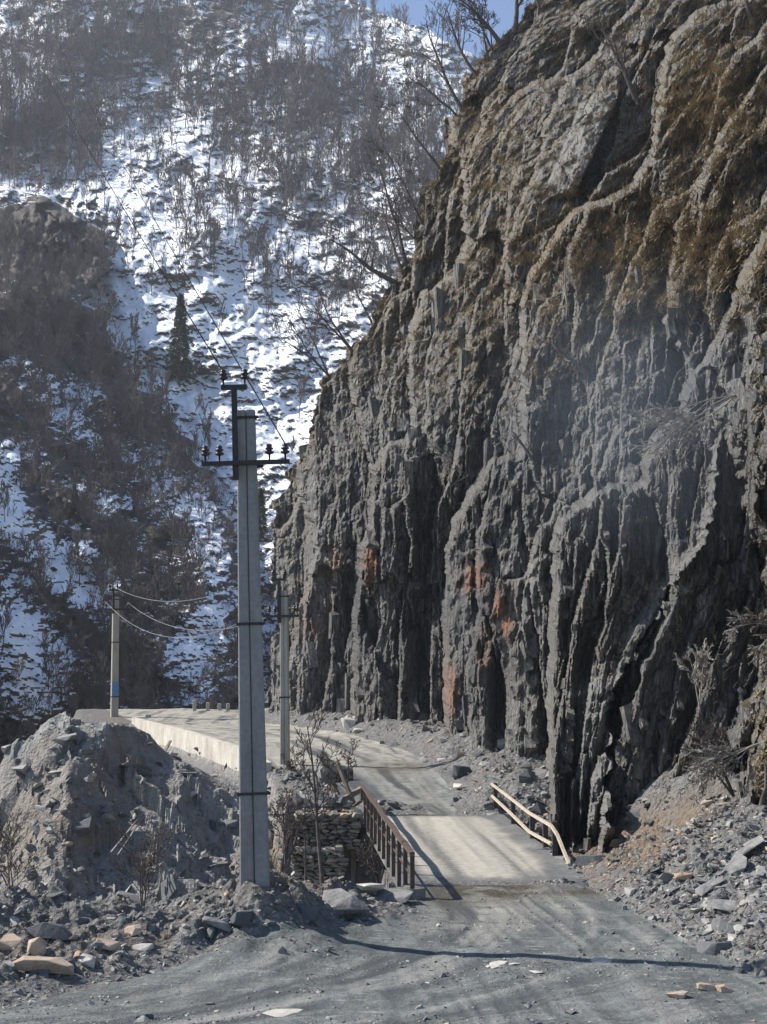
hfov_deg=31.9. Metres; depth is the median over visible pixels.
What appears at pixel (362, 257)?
bare tree
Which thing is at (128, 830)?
stick
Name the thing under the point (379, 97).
bare tree
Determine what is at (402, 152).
bare tree
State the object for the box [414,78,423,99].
bare tree
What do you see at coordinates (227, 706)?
guard post
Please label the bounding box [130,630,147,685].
bare tree
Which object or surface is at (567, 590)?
rock slabs
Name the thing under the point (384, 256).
bare tree
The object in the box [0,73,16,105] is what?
bare tree
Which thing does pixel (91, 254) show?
bare tree
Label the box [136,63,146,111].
bare tree
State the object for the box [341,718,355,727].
rock
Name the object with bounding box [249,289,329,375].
bare tree
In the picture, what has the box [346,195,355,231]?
bare tree
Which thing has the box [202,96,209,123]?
bare tree
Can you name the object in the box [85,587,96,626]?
bare tree
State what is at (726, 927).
boulders
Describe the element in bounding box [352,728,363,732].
rock
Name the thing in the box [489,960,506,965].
rock
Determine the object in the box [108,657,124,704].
bare tree
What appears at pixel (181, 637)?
power line
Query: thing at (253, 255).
bare tree
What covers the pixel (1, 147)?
bare tree
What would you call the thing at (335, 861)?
stone wall
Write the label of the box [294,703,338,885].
bare tree
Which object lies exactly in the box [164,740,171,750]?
timber beam
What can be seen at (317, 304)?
bare tree
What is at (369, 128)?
bare tree
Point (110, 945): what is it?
rock
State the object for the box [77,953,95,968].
rock
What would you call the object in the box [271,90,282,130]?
bare tree
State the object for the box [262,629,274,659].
bare tree
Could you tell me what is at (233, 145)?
bare tree
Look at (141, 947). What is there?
rock
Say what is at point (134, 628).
bare tree
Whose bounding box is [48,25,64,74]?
bare tree
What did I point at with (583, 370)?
bare tree
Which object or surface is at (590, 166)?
bare tree
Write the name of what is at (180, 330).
spruce tree
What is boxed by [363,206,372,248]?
bare tree
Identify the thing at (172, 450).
bare tree
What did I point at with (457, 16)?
bare tree
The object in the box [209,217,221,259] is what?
bare tree
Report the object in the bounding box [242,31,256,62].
bare tree
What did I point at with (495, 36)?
bare tree
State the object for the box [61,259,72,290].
bare tree
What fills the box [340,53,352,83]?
bare tree
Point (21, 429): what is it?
bare tree
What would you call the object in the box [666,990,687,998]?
rock
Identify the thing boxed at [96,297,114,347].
bare tree
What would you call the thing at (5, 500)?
bare tree
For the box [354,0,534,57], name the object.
sky
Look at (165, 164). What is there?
bare tree
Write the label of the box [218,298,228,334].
bare tree
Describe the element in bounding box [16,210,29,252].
bare tree
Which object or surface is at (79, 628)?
bare tree
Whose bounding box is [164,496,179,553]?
bare tree
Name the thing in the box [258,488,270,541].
spruce tree
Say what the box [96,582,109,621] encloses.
bare tree
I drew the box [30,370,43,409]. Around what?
bare tree
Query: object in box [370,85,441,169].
bare tree
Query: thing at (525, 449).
bare tree
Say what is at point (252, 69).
bare tree
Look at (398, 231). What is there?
bare tree
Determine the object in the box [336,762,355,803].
timber beam
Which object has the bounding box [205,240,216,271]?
bare tree
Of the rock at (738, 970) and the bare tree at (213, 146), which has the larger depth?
the bare tree at (213, 146)
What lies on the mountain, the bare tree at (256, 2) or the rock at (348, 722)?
the bare tree at (256, 2)
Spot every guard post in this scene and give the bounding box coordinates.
[193,700,196,710]
[206,702,209,710]
[226,703,229,710]
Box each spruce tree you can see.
[164,294,198,386]
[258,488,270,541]
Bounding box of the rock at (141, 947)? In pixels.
[132,943,153,951]
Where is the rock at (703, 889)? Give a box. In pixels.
[695,876,722,895]
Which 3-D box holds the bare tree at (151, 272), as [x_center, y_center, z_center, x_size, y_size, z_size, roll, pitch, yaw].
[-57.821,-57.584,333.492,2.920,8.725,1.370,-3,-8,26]
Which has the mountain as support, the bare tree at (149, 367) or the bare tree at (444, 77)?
the bare tree at (149, 367)
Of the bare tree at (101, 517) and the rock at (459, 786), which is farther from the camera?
the bare tree at (101, 517)
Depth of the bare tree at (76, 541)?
160.09 m
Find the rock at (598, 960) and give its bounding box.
[591,957,611,962]
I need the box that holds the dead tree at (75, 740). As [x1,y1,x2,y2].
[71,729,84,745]
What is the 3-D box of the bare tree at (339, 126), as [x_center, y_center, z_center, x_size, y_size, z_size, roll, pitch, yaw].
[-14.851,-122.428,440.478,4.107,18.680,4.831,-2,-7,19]
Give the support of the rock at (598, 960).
on the dirt road
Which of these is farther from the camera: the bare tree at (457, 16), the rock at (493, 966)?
the bare tree at (457, 16)
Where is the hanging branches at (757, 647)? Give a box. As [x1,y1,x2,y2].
[723,606,766,683]
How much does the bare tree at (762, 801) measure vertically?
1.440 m
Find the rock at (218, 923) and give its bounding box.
[202,916,230,931]
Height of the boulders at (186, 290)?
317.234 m
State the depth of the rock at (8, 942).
22.46 m
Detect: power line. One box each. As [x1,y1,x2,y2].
[14,3,222,369]
[43,2,284,442]
[110,571,271,601]
[116,608,265,637]
[130,604,294,630]
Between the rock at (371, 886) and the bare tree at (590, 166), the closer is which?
the rock at (371, 886)
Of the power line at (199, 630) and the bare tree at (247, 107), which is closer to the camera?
the power line at (199, 630)
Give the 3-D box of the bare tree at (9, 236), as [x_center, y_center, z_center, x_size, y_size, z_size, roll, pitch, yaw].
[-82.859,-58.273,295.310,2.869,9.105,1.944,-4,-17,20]
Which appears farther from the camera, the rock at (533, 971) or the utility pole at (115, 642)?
the utility pole at (115, 642)
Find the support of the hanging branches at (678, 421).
on the cliff
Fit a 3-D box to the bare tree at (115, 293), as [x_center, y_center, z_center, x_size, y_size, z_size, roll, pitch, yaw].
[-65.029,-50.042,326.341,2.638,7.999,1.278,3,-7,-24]
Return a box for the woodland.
[0,0,489,312]
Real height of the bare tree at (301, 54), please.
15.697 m
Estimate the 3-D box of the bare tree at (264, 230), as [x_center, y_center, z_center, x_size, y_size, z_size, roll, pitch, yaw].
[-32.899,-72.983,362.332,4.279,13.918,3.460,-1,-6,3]
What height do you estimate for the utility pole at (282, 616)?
10.309 m
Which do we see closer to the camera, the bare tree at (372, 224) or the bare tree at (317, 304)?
the bare tree at (317, 304)
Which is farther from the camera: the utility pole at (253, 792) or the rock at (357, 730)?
the rock at (357, 730)
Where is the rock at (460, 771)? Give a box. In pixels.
[452,765,471,777]
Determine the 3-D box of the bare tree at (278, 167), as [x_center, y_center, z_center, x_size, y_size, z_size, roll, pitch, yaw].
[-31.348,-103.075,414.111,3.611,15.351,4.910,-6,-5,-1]
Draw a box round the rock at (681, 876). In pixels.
[674,873,692,880]
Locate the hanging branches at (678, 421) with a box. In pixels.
[622,394,735,479]
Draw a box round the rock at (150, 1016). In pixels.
[144,1014,153,1018]
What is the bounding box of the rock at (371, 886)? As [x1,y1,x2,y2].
[356,883,383,890]
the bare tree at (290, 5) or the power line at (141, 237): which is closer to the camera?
the power line at (141, 237)
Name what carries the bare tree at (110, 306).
on the mountain
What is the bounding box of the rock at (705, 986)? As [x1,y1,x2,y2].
[696,982,714,990]
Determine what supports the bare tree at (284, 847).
on the rock outcrop
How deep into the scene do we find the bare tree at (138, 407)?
242.40 m
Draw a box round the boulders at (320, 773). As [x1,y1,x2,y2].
[278,713,585,847]
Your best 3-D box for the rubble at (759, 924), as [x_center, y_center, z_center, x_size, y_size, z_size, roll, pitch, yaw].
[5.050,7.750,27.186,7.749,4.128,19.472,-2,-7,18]
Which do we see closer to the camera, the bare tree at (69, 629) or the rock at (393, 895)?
the rock at (393, 895)
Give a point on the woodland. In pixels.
(275, 68)
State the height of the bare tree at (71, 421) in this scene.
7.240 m
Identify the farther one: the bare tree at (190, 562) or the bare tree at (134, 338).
the bare tree at (134, 338)
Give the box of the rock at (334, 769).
[321,765,353,781]
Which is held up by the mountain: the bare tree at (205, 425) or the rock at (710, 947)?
the bare tree at (205, 425)
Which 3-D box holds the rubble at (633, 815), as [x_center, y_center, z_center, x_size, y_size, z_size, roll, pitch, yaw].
[6.991,9.368,39.155,5.953,3.821,14.215,0,-7,0]
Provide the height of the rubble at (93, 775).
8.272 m
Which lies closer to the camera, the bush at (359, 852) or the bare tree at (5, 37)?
the bush at (359, 852)
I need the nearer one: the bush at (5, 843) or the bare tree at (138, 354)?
the bush at (5, 843)
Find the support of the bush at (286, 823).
on the rock outcrop
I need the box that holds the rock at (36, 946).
[27,937,45,955]
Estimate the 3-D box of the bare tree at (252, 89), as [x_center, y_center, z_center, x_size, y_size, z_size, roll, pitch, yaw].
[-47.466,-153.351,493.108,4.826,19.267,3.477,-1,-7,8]
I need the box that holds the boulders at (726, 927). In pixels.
[536,796,766,1013]
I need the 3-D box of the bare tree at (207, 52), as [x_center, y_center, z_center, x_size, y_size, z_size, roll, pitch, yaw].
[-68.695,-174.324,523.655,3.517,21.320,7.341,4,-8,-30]
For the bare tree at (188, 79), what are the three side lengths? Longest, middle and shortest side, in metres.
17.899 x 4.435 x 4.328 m
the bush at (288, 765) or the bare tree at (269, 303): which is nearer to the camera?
the bush at (288, 765)
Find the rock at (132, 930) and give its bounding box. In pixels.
[124,924,140,935]
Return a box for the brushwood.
[0,0,467,760]
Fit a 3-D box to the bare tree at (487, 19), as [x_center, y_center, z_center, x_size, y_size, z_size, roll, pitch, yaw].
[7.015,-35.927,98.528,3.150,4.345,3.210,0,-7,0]
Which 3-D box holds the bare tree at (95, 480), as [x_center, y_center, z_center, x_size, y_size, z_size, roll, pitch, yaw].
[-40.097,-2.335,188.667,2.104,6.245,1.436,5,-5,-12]
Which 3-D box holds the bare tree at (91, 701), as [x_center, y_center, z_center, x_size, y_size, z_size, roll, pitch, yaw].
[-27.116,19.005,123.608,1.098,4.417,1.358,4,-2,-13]
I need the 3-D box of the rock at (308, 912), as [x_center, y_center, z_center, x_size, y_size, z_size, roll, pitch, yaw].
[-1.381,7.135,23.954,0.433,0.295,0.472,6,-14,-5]
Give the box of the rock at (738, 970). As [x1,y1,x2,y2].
[733,967,744,973]
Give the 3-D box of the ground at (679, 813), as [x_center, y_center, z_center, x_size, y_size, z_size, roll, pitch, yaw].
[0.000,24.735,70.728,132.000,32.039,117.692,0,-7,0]
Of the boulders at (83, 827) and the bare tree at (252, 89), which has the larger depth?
the bare tree at (252, 89)
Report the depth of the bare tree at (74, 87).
487.44 m
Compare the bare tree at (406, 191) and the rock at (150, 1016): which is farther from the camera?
the bare tree at (406, 191)
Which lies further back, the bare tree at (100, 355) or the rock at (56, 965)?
the bare tree at (100, 355)
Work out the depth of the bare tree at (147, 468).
211.17 m
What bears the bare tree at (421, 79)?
on the mountain
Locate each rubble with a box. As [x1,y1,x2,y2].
[0,717,276,899]
[0,869,765,1023]
[268,710,549,878]
[481,788,766,1023]
[535,777,673,869]
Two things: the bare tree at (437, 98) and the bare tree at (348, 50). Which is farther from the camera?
the bare tree at (348, 50)
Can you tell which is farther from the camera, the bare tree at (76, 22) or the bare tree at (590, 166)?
the bare tree at (76, 22)
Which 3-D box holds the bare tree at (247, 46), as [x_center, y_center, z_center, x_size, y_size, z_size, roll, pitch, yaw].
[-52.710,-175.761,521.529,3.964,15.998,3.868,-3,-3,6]
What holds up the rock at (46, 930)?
on the ground at (679, 813)
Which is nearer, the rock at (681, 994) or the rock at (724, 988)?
the rock at (681, 994)
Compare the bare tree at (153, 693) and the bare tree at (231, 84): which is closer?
the bare tree at (153, 693)
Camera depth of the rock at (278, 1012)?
19.16 m
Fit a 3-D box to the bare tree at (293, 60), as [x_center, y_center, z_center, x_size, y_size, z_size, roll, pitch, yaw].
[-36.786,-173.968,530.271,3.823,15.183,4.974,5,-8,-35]
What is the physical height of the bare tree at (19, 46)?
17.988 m
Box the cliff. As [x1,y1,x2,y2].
[264,0,766,854]
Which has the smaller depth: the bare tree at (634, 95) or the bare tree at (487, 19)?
the bare tree at (634, 95)
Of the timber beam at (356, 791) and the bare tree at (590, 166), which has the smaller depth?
the timber beam at (356, 791)
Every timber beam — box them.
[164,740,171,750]
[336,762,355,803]
[344,786,360,799]
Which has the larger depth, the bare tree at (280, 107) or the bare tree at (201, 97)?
the bare tree at (201, 97)
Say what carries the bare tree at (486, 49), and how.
on the cliff
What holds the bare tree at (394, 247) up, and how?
on the cliff
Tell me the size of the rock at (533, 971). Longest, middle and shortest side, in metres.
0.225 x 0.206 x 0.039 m
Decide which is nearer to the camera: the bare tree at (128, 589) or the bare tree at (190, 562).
the bare tree at (128, 589)
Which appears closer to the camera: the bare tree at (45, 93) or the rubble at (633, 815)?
the rubble at (633, 815)
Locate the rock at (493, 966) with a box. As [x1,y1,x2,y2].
[485,964,500,968]
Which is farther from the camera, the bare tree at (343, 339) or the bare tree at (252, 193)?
the bare tree at (252, 193)
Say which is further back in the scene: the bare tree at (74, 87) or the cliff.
the bare tree at (74, 87)
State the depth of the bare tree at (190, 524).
190.15 m
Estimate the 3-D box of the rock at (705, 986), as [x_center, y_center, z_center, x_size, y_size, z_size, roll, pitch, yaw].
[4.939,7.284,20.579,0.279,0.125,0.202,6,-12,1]
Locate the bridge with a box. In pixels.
[351,783,586,899]
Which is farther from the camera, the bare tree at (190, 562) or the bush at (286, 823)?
the bare tree at (190, 562)
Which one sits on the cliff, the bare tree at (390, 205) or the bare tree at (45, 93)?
the bare tree at (390, 205)
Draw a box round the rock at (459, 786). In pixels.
[453,783,467,788]
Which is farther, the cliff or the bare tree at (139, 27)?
the bare tree at (139, 27)
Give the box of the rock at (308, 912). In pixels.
[296,903,318,920]
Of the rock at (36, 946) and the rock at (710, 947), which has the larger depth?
the rock at (710, 947)
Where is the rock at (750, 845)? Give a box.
[732,835,764,857]
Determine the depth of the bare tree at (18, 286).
252.43 m
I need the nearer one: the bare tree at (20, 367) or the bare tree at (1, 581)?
the bare tree at (1, 581)
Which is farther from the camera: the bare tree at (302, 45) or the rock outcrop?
the bare tree at (302, 45)
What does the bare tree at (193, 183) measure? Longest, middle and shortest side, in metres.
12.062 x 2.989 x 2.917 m
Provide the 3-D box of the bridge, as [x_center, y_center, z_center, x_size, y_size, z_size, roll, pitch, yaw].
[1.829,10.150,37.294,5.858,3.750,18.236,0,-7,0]
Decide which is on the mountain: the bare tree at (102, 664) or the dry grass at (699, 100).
the bare tree at (102, 664)
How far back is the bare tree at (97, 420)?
223.27 m
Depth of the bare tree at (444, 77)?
97.58 m
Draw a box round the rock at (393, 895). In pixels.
[374,888,413,902]
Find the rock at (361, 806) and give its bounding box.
[359,800,376,811]
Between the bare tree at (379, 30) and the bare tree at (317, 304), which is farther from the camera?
the bare tree at (379, 30)
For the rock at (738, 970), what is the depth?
21.66 m
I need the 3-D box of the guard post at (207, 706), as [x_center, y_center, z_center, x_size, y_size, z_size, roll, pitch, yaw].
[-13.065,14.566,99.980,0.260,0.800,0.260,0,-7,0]
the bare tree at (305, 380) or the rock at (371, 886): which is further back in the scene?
the bare tree at (305, 380)
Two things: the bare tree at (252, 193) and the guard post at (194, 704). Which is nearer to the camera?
the guard post at (194, 704)
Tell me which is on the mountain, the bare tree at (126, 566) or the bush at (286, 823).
the bare tree at (126, 566)
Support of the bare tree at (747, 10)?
on the cliff
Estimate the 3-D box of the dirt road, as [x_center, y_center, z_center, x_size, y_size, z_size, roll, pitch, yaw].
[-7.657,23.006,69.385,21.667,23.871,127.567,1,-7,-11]
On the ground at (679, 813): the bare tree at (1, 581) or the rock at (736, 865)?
the rock at (736, 865)
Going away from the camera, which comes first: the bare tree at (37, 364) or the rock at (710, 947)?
the rock at (710, 947)
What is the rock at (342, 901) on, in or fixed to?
on the ground at (679, 813)
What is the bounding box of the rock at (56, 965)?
[13,956,73,974]
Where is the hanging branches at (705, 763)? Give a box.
[677,740,759,807]
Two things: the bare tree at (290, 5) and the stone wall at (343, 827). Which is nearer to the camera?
the stone wall at (343, 827)
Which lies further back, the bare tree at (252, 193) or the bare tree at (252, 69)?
the bare tree at (252, 69)
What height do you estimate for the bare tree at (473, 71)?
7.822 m
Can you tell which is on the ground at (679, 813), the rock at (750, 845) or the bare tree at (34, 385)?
the rock at (750, 845)
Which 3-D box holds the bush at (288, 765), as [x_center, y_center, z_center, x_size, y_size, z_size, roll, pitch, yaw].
[-3.761,10.810,55.084,1.276,2.483,1.815,0,-7,0]
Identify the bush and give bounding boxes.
[0,808,39,886]
[111,816,179,906]
[268,789,314,863]
[280,745,307,771]
[317,738,360,794]
[355,821,385,883]
[680,714,734,796]
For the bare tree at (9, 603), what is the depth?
120.88 m
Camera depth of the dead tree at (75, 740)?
49.51 m
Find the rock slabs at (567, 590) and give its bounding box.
[271,262,766,850]
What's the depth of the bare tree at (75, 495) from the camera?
183.40 m
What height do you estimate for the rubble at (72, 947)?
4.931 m
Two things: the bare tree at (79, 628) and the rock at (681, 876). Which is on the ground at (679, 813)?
the rock at (681, 876)
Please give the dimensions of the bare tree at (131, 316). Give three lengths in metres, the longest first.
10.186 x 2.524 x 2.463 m
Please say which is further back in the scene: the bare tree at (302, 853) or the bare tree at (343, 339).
the bare tree at (343, 339)
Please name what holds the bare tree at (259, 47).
on the mountain
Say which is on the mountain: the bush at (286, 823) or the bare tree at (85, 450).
the bare tree at (85, 450)
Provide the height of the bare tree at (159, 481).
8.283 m
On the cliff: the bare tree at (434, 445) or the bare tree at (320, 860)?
the bare tree at (434, 445)
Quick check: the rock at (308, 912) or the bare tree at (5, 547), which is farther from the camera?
the bare tree at (5, 547)
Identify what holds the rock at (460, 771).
on the ground at (679, 813)
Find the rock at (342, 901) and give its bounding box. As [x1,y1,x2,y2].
[322,888,368,914]
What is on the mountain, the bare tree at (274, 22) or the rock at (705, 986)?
the bare tree at (274, 22)
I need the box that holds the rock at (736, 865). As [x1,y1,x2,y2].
[723,853,746,877]
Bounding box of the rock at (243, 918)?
[230,910,252,926]
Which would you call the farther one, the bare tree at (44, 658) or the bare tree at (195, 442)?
the bare tree at (195, 442)
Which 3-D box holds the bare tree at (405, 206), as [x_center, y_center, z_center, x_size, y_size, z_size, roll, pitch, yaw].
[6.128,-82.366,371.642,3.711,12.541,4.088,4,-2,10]
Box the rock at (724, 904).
[707,899,736,910]
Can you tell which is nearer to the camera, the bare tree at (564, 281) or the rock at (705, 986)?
the rock at (705, 986)
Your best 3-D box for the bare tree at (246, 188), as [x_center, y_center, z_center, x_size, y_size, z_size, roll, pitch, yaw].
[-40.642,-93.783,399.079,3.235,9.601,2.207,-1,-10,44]
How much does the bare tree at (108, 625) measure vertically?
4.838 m
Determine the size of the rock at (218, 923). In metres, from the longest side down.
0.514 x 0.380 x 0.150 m
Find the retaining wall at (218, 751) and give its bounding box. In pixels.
[132,718,271,772]
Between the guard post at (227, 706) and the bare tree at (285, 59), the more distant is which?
the bare tree at (285, 59)
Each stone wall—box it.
[290,843,348,885]
[293,806,364,848]
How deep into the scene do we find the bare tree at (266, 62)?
528.64 m
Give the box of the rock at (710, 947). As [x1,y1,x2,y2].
[697,941,731,954]
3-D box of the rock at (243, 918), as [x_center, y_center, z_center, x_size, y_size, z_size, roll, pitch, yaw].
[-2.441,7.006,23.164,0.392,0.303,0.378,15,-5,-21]
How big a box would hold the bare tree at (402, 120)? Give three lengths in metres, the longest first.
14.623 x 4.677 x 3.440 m
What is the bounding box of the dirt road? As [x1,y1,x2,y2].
[0,708,766,1023]
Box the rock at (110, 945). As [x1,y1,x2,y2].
[96,937,119,950]
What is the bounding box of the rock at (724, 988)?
[715,984,734,992]
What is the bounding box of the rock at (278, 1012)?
[262,1009,301,1016]
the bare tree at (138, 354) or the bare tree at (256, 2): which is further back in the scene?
the bare tree at (256, 2)
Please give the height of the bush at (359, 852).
1.990 m
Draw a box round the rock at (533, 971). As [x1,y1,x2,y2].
[529,970,542,972]
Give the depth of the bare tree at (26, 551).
149.39 m
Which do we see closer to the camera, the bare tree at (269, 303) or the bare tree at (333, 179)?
the bare tree at (269, 303)
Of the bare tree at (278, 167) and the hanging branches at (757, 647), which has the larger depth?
the bare tree at (278, 167)
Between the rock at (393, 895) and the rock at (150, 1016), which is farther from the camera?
the rock at (393, 895)
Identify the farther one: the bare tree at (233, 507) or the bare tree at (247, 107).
the bare tree at (247, 107)
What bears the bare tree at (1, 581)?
on the mountain
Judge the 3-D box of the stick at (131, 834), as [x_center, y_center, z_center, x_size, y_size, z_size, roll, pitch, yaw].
[-8.104,10.351,43.134,0.050,0.866,3.519,0,-7,3]
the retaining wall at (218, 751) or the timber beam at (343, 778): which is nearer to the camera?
the timber beam at (343, 778)
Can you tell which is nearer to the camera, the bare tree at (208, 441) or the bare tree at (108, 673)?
the bare tree at (108, 673)
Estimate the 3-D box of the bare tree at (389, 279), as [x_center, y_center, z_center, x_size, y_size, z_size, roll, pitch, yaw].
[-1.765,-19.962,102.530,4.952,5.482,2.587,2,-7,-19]
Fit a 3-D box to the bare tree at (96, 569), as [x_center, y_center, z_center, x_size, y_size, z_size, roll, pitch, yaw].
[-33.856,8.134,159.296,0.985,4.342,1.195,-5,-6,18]
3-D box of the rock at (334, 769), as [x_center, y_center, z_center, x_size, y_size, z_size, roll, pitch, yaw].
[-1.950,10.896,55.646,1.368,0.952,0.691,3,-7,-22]
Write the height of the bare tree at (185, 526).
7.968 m
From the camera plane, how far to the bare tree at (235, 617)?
168.17 m
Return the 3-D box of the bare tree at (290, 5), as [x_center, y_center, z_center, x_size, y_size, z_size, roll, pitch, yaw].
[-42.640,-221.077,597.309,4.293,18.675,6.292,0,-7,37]
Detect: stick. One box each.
[110,811,143,852]
[117,815,143,854]
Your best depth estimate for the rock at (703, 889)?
25.86 m
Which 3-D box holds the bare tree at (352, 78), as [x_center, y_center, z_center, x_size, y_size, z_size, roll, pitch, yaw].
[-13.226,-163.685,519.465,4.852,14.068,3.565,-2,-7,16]
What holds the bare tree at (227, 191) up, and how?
on the mountain
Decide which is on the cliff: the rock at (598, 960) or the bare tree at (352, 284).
the bare tree at (352, 284)
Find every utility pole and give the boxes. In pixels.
[103,583,130,716]
[201,369,289,886]
[266,569,299,764]
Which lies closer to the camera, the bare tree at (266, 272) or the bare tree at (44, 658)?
the bare tree at (44, 658)
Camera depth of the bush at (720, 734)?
34.01 m
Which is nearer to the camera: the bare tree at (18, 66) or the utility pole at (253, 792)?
the utility pole at (253, 792)
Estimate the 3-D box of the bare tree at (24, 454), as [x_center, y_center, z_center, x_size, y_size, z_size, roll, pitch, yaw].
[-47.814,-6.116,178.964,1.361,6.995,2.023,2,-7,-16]
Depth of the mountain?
315.05 m
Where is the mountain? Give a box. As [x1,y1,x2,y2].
[0,0,479,763]
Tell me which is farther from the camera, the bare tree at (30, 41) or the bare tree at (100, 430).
the bare tree at (30, 41)
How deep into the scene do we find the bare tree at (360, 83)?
517.60 m
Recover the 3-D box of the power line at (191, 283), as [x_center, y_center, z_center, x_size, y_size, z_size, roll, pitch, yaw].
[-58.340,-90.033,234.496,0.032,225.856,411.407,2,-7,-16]
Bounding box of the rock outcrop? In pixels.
[0,711,388,905]
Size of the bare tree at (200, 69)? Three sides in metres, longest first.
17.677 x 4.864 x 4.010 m
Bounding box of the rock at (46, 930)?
[26,922,72,939]
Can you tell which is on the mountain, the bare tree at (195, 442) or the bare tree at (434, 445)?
the bare tree at (195, 442)
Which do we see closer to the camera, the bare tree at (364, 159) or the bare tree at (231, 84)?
the bare tree at (364, 159)
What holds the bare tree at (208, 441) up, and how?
on the mountain
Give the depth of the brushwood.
226.53 m
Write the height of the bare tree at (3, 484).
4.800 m
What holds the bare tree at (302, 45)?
on the mountain
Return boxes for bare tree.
[0,29,8,54]
[0,47,9,74]
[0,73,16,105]
[0,142,6,175]
[0,486,8,521]
[0,571,5,592]
[0,593,13,653]
[1,479,10,515]
[1,530,15,571]
[2,227,14,250]
[10,38,20,73]
[10,280,20,312]
[11,49,23,84]
[15,348,26,391]
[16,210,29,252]
[17,418,28,453]
[20,441,29,489]
[20,538,35,580]
[23,26,38,64]
[28,347,47,401]
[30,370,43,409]
[35,382,54,436]
[40,640,55,689]
[41,82,51,99]
[41,642,62,698]
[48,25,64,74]
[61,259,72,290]
[64,405,74,448]
[67,77,81,100]
[67,618,74,648]
[71,478,82,520]
[72,14,79,37]
[73,533,88,585]
[74,601,89,653]
[80,445,91,480]
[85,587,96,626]
[86,695,95,708]
[87,241,95,276]
[87,342,105,398]
[91,417,100,445]
[91,474,105,514]
[93,564,102,585]
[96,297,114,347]
[96,413,103,437]
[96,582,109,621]
[96,650,109,686]
[98,509,112,553]
[99,290,117,351]
[99,655,110,683]
[104,614,111,658]
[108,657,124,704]
[109,563,118,595]
[111,292,119,320]
[116,546,133,586]
[119,575,132,622]
[126,349,142,409]
[126,611,144,649]
[129,380,144,436]
[130,309,139,349]
[130,313,138,353]
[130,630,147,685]
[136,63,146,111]
[136,447,157,499]
[137,23,147,55]
[143,368,158,422]
[143,681,160,708]
[145,347,155,387]
[146,264,156,292]
[153,151,170,206]
[155,454,166,489]
[156,365,170,427]
[162,397,178,453]
[163,443,177,490]
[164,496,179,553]
[165,542,178,597]
[177,514,194,566]
[183,69,193,116]
[186,168,196,192]
[186,427,203,484]
[187,553,195,579]
[188,521,198,558]
[193,61,205,101]
[197,87,204,116]
[200,403,213,445]
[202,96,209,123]
[203,38,214,88]
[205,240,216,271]
[206,123,218,175]
[206,422,211,458]
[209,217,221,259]
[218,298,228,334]
[224,178,231,213]
[227,77,241,117]
[229,135,239,167]
[229,493,236,526]
[230,55,242,90]
[232,611,237,661]
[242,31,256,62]
[242,41,251,66]
[243,96,249,120]
[243,182,250,207]
[246,62,254,105]
[246,183,255,215]
[248,238,259,283]
[249,0,259,23]
[249,68,260,116]
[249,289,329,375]
[250,222,264,269]
[256,40,269,88]
[256,219,268,250]
[258,51,270,77]
[261,260,271,291]
[261,283,274,325]
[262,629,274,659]
[267,13,278,45]
[269,819,295,872]
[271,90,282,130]
[274,154,284,191]
[281,49,287,78]
[282,0,295,26]
[285,53,295,71]
[286,264,352,352]
[289,793,308,879]
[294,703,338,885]
[296,40,306,59]
[297,48,306,68]
[297,373,309,418]
[315,289,323,334]
[321,218,335,264]
[326,242,372,323]
[327,214,394,283]
[329,169,338,205]
[333,112,345,163]
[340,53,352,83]
[343,40,358,81]
[345,71,355,104]
[345,134,408,260]
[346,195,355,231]
[347,133,357,160]
[353,249,366,298]
[356,75,364,103]
[360,126,423,224]
[361,143,375,194]
[362,124,373,171]
[362,164,438,238]
[362,187,408,273]
[363,203,379,237]
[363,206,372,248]
[369,24,383,59]
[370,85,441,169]
[370,88,386,124]
[377,248,392,284]
[392,0,464,110]
[394,57,456,115]
[397,111,409,146]
[399,192,412,228]
[400,148,409,168]
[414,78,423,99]
[419,73,435,117]
[427,435,467,501]
[439,0,477,74]
[441,90,452,116]
[449,0,502,46]
[451,0,488,61]
[452,10,458,50]
[459,0,499,51]
[506,426,534,460]
[512,0,527,32]
[549,326,591,378]
[552,245,576,316]
[570,131,604,195]
[583,13,640,105]
[672,638,716,724]
[744,0,754,24]
[745,750,766,805]
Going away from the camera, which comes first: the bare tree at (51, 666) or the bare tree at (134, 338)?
the bare tree at (51, 666)
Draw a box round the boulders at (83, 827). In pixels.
[0,714,270,906]
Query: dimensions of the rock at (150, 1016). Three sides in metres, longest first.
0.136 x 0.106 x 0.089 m
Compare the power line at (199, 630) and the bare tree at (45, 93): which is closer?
the power line at (199, 630)
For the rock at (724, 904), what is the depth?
24.49 m
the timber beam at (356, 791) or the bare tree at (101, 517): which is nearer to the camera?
the timber beam at (356, 791)
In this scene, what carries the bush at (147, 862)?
on the rock outcrop
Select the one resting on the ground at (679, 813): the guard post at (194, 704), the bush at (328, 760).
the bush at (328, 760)
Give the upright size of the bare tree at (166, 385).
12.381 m
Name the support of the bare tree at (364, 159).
on the mountain
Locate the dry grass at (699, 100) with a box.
[285,0,766,819]
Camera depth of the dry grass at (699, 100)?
63.89 m
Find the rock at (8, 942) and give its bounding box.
[0,933,21,950]
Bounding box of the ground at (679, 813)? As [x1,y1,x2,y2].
[0,708,766,1011]
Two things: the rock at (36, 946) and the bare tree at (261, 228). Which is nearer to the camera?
the rock at (36, 946)
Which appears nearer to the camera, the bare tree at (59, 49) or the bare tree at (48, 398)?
the bare tree at (48, 398)
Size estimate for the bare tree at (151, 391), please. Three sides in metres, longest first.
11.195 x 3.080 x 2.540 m
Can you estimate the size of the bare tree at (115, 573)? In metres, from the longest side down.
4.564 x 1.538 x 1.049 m
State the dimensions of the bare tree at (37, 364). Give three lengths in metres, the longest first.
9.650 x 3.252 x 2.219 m

